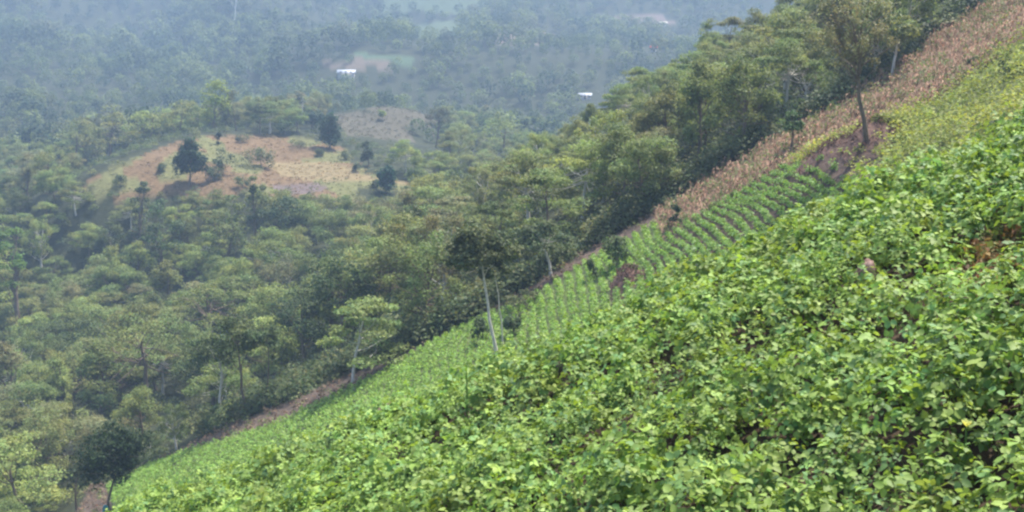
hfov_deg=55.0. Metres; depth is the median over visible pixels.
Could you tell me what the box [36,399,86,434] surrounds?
domed tree
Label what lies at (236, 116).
domed tree
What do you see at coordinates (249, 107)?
domed tree
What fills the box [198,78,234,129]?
tall tree
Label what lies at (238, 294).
umbrella tree
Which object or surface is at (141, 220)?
foothill tree
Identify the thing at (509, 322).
bush
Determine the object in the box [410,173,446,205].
thin crowned tree
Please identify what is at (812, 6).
domed tree
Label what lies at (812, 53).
domed tree
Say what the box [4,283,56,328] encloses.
flat topped tree
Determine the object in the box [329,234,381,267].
flat topped tree
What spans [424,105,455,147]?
forked tree
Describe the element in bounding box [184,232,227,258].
flat topped tree
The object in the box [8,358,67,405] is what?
domed tree
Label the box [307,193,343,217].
flat topped tree
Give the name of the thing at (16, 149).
flat topped tree
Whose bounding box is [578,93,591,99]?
house
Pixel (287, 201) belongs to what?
foothill tree
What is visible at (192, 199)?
domed tree
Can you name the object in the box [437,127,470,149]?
flat topped tree
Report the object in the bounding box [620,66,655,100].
flat topped tree
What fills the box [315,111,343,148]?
round tree
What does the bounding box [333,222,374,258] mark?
domed tree
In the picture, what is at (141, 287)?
flat topped tree
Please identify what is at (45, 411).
domed tree
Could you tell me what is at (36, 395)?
flat topped tree
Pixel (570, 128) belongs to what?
domed tree
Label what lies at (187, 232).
domed tree
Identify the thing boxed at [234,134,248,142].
bush
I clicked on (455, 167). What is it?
domed tree
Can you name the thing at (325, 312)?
domed tree
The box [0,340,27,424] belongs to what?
narrow tree
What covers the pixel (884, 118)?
bush
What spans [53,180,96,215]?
flat topped tree
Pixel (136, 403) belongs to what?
domed tree
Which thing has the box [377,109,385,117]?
round tree
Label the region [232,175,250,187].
bush
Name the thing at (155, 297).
narrow tree
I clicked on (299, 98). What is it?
tall tree
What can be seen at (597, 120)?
thin crowned tree
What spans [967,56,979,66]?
bush
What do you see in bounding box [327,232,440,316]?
flat topped tree
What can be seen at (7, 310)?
domed tree
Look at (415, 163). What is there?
narrow tree
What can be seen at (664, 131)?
domed tree
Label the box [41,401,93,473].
domed tree
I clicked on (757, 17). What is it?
domed tree
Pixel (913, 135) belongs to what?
scrub
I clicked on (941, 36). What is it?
dry maize
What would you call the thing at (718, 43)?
domed tree
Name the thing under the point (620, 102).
flat topped tree
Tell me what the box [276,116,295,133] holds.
bush
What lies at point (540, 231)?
leaning tree
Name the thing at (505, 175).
flat topped tree
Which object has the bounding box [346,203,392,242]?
domed tree
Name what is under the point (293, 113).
domed tree
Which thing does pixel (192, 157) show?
round tree
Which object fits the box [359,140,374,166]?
tall tree
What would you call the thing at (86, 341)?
flat topped tree
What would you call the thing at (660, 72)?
domed tree
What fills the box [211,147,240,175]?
bush
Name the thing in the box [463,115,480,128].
flat topped tree
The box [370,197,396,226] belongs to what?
domed tree
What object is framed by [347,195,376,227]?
domed tree
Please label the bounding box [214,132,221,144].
bush
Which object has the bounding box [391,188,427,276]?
narrow tree
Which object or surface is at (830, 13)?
tall tree
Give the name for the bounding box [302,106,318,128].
flat topped tree
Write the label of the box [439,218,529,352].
slender tree
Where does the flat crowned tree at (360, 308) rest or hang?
on the ground at (372, 62)
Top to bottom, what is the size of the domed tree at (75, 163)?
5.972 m
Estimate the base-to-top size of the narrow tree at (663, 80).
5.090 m
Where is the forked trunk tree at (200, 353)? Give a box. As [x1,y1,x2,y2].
[183,331,244,425]
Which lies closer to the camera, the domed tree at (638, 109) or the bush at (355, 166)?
the domed tree at (638, 109)
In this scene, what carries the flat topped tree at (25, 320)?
on the ground at (372, 62)
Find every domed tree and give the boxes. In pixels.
[0,194,6,215]
[0,268,47,299]
[0,295,49,335]
[0,329,15,347]
[0,398,42,456]
[3,191,34,224]
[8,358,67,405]
[12,150,33,163]
[20,398,72,457]
[23,317,75,355]
[29,137,51,149]
[32,140,59,157]
[32,166,76,202]
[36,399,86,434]
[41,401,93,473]
[44,317,109,377]
[46,272,92,303]
[48,298,90,335]
[50,279,99,321]
[54,152,86,175]
[66,223,108,257]
[69,301,123,337]
[69,413,133,458]
[71,294,116,320]
[78,306,133,342]
[86,138,106,159]
[88,220,126,257]
[89,335,161,408]
[94,295,169,344]
[110,382,165,442]
[124,328,184,391]
[138,114,170,138]
[158,115,185,137]
[162,204,197,228]
[162,242,201,276]
[166,337,245,404]
[167,214,199,243]
[176,249,215,279]
[178,190,201,210]
[194,186,235,234]
[200,107,220,131]
[207,113,224,131]
[211,254,261,303]
[223,101,250,130]
[235,314,307,383]
[236,284,311,350]
[243,101,266,126]
[254,235,313,287]
[258,186,295,226]
[274,224,315,279]
[277,200,327,233]
[284,107,308,131]
[289,250,320,291]
[291,295,338,349]
[294,302,346,351]
[298,251,377,351]
[306,209,350,255]
[308,93,333,108]
[324,235,349,259]
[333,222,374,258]
[336,195,356,227]
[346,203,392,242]
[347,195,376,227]
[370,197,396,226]
[385,186,412,213]
[402,183,484,225]
[407,174,454,208]
[433,151,460,181]
[450,154,485,174]
[451,121,475,143]
[456,111,476,122]
[462,203,495,231]
[473,158,516,202]
[506,144,531,160]
[530,133,567,159]
[562,115,595,145]
[583,119,659,206]
[606,134,683,212]
[624,126,680,169]
[626,91,662,122]
[630,79,688,141]
[637,65,680,96]
[673,68,714,103]
[674,74,749,148]
[693,49,783,142]
[694,41,726,67]
[697,34,728,62]
[726,47,759,76]
[739,6,771,40]
[772,40,834,97]
[773,3,800,24]
[802,0,845,27]
[841,0,911,79]
[866,0,941,42]
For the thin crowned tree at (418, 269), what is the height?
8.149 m
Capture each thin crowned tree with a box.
[4,329,43,373]
[8,405,85,479]
[20,218,53,271]
[28,145,69,191]
[28,334,58,369]
[33,288,78,326]
[39,341,100,407]
[156,402,190,451]
[165,319,214,383]
[249,253,307,309]
[308,94,327,114]
[342,241,409,315]
[380,229,468,318]
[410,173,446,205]
[413,213,473,298]
[451,201,479,226]
[452,129,474,163]
[461,166,500,212]
[519,132,555,164]
[522,116,538,131]
[573,108,628,203]
[631,75,669,107]
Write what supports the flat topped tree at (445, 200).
on the ground at (372, 62)
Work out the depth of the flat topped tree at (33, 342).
141.73 m
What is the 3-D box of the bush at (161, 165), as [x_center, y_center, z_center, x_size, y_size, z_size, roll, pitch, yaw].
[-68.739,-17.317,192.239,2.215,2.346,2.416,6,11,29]
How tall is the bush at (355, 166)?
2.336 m
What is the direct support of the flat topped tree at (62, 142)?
on the ground at (372, 62)
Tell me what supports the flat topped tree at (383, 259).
on the ground at (372, 62)
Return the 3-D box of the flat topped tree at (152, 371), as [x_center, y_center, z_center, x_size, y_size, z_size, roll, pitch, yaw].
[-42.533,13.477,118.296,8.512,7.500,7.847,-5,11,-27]
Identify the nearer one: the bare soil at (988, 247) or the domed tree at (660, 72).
the bare soil at (988, 247)
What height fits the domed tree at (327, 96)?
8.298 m
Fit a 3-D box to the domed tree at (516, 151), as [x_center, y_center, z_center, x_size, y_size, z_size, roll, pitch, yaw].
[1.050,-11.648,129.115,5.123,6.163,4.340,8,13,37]
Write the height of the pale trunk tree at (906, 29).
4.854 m
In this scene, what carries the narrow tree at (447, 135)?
on the ground at (372, 62)
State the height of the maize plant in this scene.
1.053 m
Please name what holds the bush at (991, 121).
on the ground at (372, 62)
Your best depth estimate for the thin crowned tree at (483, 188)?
111.91 m
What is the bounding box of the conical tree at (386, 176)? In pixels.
[376,164,397,194]
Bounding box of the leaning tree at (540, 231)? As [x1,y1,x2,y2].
[512,219,576,277]
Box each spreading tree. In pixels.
[50,116,105,160]
[81,98,142,157]
[119,105,178,140]
[152,99,199,136]
[465,111,534,152]
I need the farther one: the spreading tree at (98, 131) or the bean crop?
the spreading tree at (98, 131)
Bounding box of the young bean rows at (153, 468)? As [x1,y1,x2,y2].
[104,219,662,510]
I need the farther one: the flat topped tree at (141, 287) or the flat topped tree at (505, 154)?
the flat topped tree at (505, 154)
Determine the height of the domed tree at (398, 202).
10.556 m
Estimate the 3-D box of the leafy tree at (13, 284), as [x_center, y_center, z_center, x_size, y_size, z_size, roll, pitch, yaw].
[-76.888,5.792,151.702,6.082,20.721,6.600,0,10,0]
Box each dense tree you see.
[268,283,327,370]
[299,246,383,348]
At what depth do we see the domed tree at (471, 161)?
200.09 m
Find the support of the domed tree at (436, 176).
on the ground at (372, 62)
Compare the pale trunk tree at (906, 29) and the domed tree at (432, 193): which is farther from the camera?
the domed tree at (432, 193)
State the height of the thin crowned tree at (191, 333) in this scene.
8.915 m
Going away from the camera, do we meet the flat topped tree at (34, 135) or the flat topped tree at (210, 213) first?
the flat topped tree at (210, 213)
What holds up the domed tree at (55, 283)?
on the ground at (372, 62)
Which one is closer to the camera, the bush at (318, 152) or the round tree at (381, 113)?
the bush at (318, 152)
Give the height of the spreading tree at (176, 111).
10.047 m
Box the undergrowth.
[0,0,990,511]
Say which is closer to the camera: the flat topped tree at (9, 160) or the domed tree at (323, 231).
the domed tree at (323, 231)
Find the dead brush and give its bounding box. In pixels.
[596,114,908,296]
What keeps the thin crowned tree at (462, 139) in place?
on the ground at (372, 62)
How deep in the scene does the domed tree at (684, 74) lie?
103.27 m
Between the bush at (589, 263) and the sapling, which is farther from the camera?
the sapling
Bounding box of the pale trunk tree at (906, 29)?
[872,14,922,75]
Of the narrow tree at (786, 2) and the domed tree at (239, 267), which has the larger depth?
the domed tree at (239, 267)
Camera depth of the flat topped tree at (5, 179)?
203.04 m
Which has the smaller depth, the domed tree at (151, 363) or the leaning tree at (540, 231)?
the leaning tree at (540, 231)
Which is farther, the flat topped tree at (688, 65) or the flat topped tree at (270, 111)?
the flat topped tree at (270, 111)
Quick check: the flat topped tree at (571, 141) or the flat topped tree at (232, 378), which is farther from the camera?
the flat topped tree at (571, 141)
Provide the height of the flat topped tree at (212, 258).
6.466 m
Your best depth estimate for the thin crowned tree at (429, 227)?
78.01 m
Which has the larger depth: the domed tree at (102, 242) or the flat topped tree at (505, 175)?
the domed tree at (102, 242)
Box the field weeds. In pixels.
[75,0,1021,511]
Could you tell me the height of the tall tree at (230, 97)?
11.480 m
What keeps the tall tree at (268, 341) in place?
on the ground at (372, 62)
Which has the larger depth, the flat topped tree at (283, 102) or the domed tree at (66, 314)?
the flat topped tree at (283, 102)
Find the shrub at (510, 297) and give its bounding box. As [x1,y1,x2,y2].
[500,288,538,317]
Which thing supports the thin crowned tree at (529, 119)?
on the ground at (372, 62)
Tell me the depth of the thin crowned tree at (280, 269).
133.17 m
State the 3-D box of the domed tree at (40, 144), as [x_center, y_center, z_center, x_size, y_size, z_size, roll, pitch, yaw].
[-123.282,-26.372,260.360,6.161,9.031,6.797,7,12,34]
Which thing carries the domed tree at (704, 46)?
on the ground at (372, 62)
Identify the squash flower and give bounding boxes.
[961,419,971,486]
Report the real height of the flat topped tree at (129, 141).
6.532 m
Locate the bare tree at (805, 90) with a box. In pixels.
[792,68,820,106]
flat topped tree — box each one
[0,175,32,198]
[0,213,41,260]
[0,348,40,389]
[0,379,72,431]
[0,380,47,430]
[0,431,72,511]
[0,495,24,511]
[1,142,28,161]
[1,156,26,173]
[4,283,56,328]
[5,311,53,352]
[16,325,49,364]
[22,134,40,142]
[25,201,69,240]
[30,256,78,281]
[32,481,61,511]
[48,139,83,159]
[51,337,101,381]
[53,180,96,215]
[72,254,124,302]
[79,265,144,303]
[90,264,160,305]
[90,291,125,308]
[107,198,147,229]
[115,127,142,150]
[122,337,194,394]
[125,283,162,317]
[129,115,161,141]
[133,432,165,456]
[152,305,202,347]
[177,355,260,411]
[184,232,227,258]
[188,209,237,248]
[194,255,243,288]
[201,259,237,297]
[208,274,270,332]
[232,226,315,277]
[248,101,285,133]
[271,100,296,129]
[291,194,326,227]
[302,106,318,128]
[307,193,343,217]
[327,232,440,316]
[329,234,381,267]
[332,209,376,249]
[343,211,462,300]
[384,139,422,171]
[415,149,449,173]
[422,160,445,185]
[430,169,470,202]
[431,140,467,169]
[433,195,472,238]
[435,105,455,125]
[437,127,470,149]
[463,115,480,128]
[472,199,537,258]
[474,132,494,146]
[474,141,497,155]
[483,149,587,219]
[499,147,513,162]
[506,167,596,243]
[534,139,617,220]
[552,134,589,170]
[595,83,641,128]
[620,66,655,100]
[664,50,713,87]
[700,50,722,64]
[705,16,750,62]
[714,31,764,64]
[731,6,835,99]
[741,36,835,117]
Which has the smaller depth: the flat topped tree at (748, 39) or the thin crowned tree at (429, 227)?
the thin crowned tree at (429, 227)
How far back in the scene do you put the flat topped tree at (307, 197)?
171.49 m
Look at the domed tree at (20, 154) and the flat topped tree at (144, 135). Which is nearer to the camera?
the flat topped tree at (144, 135)
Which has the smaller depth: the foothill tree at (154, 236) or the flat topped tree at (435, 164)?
the foothill tree at (154, 236)
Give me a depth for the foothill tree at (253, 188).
166.06 m
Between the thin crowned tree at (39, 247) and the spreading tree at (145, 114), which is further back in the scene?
the spreading tree at (145, 114)
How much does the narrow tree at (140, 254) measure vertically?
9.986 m
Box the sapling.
[776,109,805,152]
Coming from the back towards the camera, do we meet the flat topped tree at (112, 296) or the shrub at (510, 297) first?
the flat topped tree at (112, 296)
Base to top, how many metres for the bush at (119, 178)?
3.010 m
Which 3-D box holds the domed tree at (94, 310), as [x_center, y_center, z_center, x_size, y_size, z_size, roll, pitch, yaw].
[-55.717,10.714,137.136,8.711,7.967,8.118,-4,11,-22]
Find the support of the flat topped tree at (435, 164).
on the ground at (372, 62)
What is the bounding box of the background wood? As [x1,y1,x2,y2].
[0,0,962,511]
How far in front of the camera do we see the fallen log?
71.60 m
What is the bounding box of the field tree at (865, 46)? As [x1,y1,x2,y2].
[817,0,900,141]
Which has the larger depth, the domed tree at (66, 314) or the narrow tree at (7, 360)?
the domed tree at (66, 314)
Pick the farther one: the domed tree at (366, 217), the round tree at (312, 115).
the round tree at (312, 115)
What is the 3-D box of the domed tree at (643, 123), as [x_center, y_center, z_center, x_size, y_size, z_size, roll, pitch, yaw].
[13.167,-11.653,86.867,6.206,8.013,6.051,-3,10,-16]
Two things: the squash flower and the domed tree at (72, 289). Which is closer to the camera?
the squash flower
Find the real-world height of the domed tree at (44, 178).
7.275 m
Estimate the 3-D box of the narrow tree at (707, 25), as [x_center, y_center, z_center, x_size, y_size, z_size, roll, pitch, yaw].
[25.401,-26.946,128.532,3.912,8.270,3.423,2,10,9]
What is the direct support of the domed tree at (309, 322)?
on the ground at (372, 62)
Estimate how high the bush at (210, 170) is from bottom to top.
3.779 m
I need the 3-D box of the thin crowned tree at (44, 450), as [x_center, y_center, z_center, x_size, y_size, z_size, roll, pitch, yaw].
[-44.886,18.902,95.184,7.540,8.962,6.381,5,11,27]
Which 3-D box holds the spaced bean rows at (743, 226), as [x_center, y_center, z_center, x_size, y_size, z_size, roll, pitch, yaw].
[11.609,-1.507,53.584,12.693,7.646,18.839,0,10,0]
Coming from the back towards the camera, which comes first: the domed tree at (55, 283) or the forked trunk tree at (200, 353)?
the domed tree at (55, 283)
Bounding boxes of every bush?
[112,174,127,187]
[156,161,166,169]
[201,164,223,179]
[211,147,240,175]
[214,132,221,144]
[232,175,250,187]
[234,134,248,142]
[238,146,277,167]
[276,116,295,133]
[290,136,306,148]
[314,148,323,155]
[340,149,350,159]
[352,162,361,171]
[370,179,378,187]
[468,316,493,339]
[502,315,522,334]
[585,258,598,277]
[599,235,633,265]
[667,203,682,222]
[870,111,914,124]
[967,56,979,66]
[982,119,1008,132]
[996,60,1023,74]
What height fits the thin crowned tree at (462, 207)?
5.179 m
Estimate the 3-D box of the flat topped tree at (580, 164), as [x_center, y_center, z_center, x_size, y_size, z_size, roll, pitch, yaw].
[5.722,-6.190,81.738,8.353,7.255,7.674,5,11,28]
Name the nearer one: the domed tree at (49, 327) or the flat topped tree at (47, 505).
the flat topped tree at (47, 505)
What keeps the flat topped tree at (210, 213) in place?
on the ground at (372, 62)
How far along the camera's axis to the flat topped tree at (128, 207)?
176.05 m
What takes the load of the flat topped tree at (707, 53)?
on the ground at (372, 62)
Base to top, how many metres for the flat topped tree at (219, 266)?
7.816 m
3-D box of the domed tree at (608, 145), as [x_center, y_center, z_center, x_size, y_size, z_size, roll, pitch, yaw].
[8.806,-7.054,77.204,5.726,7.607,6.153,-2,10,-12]
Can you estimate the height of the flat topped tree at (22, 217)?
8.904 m
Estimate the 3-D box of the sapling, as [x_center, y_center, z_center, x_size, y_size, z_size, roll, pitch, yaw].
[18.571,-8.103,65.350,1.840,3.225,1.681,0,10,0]
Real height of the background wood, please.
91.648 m
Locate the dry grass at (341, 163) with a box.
[82,105,434,199]
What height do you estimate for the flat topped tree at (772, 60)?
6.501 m
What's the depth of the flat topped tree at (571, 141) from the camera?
110.57 m
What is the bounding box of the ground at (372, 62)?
[0,0,1023,511]
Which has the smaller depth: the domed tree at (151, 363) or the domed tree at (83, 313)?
the domed tree at (151, 363)
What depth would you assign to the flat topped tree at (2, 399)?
113.44 m
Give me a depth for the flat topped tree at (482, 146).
244.49 m
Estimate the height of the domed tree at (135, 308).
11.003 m
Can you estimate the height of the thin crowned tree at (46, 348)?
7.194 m
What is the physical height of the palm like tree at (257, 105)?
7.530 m
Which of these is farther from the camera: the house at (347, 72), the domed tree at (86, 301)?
the house at (347, 72)
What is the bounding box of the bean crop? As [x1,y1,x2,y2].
[105,94,1023,511]
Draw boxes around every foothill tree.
[125,181,150,264]
[131,198,189,291]
[200,194,254,262]
[244,175,270,242]
[254,194,308,235]
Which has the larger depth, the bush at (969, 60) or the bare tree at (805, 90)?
the bare tree at (805, 90)
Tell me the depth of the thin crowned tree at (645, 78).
113.01 m
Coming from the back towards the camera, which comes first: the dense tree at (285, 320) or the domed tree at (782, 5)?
the domed tree at (782, 5)
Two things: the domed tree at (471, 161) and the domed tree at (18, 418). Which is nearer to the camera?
the domed tree at (18, 418)
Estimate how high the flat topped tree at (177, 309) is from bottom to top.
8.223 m
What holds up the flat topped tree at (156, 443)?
on the ground at (372, 62)
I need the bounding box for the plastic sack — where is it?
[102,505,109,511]
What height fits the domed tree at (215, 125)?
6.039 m
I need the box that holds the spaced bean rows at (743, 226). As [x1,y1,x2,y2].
[612,154,860,315]
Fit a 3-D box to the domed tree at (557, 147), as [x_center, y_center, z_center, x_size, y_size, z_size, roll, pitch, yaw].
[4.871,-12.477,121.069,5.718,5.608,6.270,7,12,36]
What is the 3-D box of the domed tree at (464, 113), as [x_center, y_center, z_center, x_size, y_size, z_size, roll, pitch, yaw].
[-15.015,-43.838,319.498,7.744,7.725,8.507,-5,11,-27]
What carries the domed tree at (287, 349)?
on the ground at (372, 62)
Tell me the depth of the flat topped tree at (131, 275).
151.03 m
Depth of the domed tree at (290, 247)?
141.75 m
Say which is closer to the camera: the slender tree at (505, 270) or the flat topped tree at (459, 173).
the slender tree at (505, 270)
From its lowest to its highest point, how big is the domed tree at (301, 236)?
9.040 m
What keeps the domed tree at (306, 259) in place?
on the ground at (372, 62)
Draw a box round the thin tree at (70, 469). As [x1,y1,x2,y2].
[66,467,87,511]
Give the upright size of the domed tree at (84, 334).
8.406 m
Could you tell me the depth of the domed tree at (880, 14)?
72.68 m
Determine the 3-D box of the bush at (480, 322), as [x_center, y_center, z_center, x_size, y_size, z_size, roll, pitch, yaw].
[-1.888,4.655,60.465,1.642,1.938,1.708,7,12,34]
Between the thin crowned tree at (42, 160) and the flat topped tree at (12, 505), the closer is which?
the flat topped tree at (12, 505)
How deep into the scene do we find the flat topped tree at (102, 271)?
154.18 m
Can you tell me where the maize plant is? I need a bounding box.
[453,365,478,424]
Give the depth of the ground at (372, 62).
183.40 m
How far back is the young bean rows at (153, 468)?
63.23 m
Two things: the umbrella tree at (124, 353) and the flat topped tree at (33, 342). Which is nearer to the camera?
the umbrella tree at (124, 353)
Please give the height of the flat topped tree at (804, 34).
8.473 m
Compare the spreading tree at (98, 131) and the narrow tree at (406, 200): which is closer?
the narrow tree at (406, 200)
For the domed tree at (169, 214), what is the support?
on the ground at (372, 62)
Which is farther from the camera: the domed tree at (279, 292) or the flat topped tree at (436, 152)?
the flat topped tree at (436, 152)
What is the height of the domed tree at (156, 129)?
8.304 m
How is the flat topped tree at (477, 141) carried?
on the ground at (372, 62)
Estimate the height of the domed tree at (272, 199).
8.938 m
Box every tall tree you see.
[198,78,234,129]
[210,313,278,406]
[215,88,238,131]
[229,0,236,32]
[241,324,282,406]
[294,93,305,122]
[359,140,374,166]
[811,0,855,73]
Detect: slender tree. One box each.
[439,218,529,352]
[475,257,514,345]
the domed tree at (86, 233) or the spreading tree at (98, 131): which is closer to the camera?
the domed tree at (86, 233)
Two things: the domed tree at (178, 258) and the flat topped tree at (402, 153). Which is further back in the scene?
the flat topped tree at (402, 153)
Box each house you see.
[336,70,356,78]
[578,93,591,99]
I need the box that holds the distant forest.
[0,0,785,178]
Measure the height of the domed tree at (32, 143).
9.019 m
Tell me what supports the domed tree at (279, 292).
on the ground at (372, 62)
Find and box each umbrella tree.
[82,311,194,418]
[153,278,262,337]
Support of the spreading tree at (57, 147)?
on the ground at (372, 62)
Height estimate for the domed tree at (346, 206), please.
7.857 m
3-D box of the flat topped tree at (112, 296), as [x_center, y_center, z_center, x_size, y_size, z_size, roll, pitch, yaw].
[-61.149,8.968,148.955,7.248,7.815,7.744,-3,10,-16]
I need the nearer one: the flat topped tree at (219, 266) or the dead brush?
the dead brush
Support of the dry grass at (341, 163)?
on the ground at (372, 62)
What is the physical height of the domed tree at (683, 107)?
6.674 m
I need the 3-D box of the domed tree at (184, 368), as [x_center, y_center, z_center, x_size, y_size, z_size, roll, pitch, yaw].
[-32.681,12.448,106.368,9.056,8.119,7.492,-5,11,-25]
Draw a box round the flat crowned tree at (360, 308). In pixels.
[315,295,413,382]
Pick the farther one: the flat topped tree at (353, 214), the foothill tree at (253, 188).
the foothill tree at (253, 188)
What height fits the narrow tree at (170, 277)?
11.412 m
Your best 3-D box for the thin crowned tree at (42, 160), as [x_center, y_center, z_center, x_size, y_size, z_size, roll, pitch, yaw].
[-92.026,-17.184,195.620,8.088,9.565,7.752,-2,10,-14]
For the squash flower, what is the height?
0.545 m
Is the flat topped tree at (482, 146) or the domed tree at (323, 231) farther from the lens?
the flat topped tree at (482, 146)
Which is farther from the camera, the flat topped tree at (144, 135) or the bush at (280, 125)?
the flat topped tree at (144, 135)
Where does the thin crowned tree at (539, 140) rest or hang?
on the ground at (372, 62)
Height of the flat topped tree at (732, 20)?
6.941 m
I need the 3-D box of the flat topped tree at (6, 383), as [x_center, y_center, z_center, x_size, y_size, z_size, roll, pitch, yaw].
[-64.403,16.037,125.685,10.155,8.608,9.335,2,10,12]
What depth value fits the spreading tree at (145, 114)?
240.54 m
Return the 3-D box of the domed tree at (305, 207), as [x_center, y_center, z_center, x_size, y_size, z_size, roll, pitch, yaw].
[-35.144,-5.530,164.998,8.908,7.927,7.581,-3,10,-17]
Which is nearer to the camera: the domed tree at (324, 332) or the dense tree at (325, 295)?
the dense tree at (325, 295)
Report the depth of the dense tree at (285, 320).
96.94 m
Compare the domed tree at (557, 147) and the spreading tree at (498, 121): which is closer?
the domed tree at (557, 147)
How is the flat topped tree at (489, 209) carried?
on the ground at (372, 62)
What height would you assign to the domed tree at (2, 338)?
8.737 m
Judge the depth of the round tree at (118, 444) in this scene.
69.30 m
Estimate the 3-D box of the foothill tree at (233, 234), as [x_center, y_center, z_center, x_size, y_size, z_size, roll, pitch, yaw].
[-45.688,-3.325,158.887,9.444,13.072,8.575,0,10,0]
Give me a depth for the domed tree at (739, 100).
72.45 m
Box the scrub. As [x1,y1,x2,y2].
[785,22,1023,196]
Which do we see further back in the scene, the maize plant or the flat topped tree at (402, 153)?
the flat topped tree at (402, 153)
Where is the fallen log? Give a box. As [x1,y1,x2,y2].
[871,74,888,84]
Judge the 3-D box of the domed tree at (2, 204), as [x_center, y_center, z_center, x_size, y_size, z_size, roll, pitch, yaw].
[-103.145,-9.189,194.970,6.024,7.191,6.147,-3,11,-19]
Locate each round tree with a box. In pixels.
[68,415,155,510]
[171,137,207,184]
[303,109,324,131]
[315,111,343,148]
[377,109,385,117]
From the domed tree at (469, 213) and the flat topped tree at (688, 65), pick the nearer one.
the domed tree at (469, 213)
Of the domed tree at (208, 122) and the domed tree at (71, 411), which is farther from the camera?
the domed tree at (208, 122)
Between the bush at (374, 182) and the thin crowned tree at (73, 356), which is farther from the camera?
the bush at (374, 182)
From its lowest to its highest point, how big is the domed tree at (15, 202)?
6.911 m
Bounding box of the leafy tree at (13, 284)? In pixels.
[0,226,26,349]
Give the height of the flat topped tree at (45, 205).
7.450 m
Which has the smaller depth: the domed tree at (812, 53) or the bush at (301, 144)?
the domed tree at (812, 53)
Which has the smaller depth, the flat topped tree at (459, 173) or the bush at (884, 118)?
the bush at (884, 118)
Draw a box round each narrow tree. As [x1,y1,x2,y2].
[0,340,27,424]
[12,152,37,200]
[39,350,74,406]
[74,339,120,417]
[93,244,134,303]
[122,239,149,283]
[144,258,182,332]
[144,292,170,337]
[343,236,366,265]
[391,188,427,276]
[402,154,428,190]
[436,131,457,155]
[576,103,600,133]
[657,71,671,98]
[677,58,722,160]
[692,18,719,59]
[771,0,795,23]
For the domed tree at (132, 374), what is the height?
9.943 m
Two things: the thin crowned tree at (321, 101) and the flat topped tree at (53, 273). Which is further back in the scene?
the thin crowned tree at (321, 101)
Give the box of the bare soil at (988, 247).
[925,216,1023,296]
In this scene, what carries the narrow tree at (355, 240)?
on the ground at (372, 62)
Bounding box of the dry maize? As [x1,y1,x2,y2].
[649,0,1023,232]
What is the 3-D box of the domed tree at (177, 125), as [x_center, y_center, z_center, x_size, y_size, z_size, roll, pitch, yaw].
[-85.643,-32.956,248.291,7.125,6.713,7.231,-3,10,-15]
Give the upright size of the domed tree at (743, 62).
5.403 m
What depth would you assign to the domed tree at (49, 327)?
139.17 m
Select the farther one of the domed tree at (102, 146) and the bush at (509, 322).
the domed tree at (102, 146)
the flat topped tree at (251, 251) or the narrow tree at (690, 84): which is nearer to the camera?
the narrow tree at (690, 84)
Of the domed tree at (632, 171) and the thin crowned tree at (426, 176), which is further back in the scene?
the thin crowned tree at (426, 176)
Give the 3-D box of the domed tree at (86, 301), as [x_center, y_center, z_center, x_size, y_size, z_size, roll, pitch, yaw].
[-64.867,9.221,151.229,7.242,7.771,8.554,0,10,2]
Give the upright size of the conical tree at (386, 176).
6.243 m
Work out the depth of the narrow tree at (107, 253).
158.72 m
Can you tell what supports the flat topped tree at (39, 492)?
on the ground at (372, 62)
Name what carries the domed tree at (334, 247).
on the ground at (372, 62)
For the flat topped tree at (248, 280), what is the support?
on the ground at (372, 62)
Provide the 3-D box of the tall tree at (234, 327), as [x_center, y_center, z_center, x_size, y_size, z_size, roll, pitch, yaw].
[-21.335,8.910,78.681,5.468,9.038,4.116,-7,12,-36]
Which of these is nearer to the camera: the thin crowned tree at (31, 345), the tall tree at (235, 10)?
the thin crowned tree at (31, 345)
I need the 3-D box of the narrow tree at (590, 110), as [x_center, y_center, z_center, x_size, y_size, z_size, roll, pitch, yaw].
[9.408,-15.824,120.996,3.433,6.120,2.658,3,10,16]
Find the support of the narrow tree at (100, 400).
on the ground at (372, 62)
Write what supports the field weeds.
on the ground at (372, 62)
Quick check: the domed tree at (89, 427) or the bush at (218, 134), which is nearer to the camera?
the domed tree at (89, 427)
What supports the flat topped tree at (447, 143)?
on the ground at (372, 62)
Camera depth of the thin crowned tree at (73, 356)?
120.09 m
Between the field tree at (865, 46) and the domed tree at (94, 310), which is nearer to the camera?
the field tree at (865, 46)
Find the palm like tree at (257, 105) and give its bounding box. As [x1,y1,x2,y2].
[252,103,267,132]
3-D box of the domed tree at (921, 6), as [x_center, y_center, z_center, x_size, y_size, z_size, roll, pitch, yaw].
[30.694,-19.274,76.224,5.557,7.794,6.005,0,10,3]
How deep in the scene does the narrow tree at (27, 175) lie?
198.48 m
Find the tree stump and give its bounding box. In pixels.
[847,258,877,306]
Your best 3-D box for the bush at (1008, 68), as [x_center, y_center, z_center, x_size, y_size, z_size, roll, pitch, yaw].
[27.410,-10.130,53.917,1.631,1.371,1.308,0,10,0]
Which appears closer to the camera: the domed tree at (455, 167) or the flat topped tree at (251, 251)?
the flat topped tree at (251, 251)
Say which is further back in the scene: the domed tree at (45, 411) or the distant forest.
the distant forest
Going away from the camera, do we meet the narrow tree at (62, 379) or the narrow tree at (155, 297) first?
the narrow tree at (62, 379)
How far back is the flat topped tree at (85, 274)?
162.47 m
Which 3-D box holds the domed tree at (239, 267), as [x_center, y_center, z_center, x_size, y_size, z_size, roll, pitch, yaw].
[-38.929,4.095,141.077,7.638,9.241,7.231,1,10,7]
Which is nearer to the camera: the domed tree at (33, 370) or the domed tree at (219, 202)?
the domed tree at (33, 370)
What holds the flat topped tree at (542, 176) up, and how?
on the ground at (372, 62)
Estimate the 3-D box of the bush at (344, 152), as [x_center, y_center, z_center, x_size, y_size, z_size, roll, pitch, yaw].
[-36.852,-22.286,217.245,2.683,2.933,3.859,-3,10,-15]
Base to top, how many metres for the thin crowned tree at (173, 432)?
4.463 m

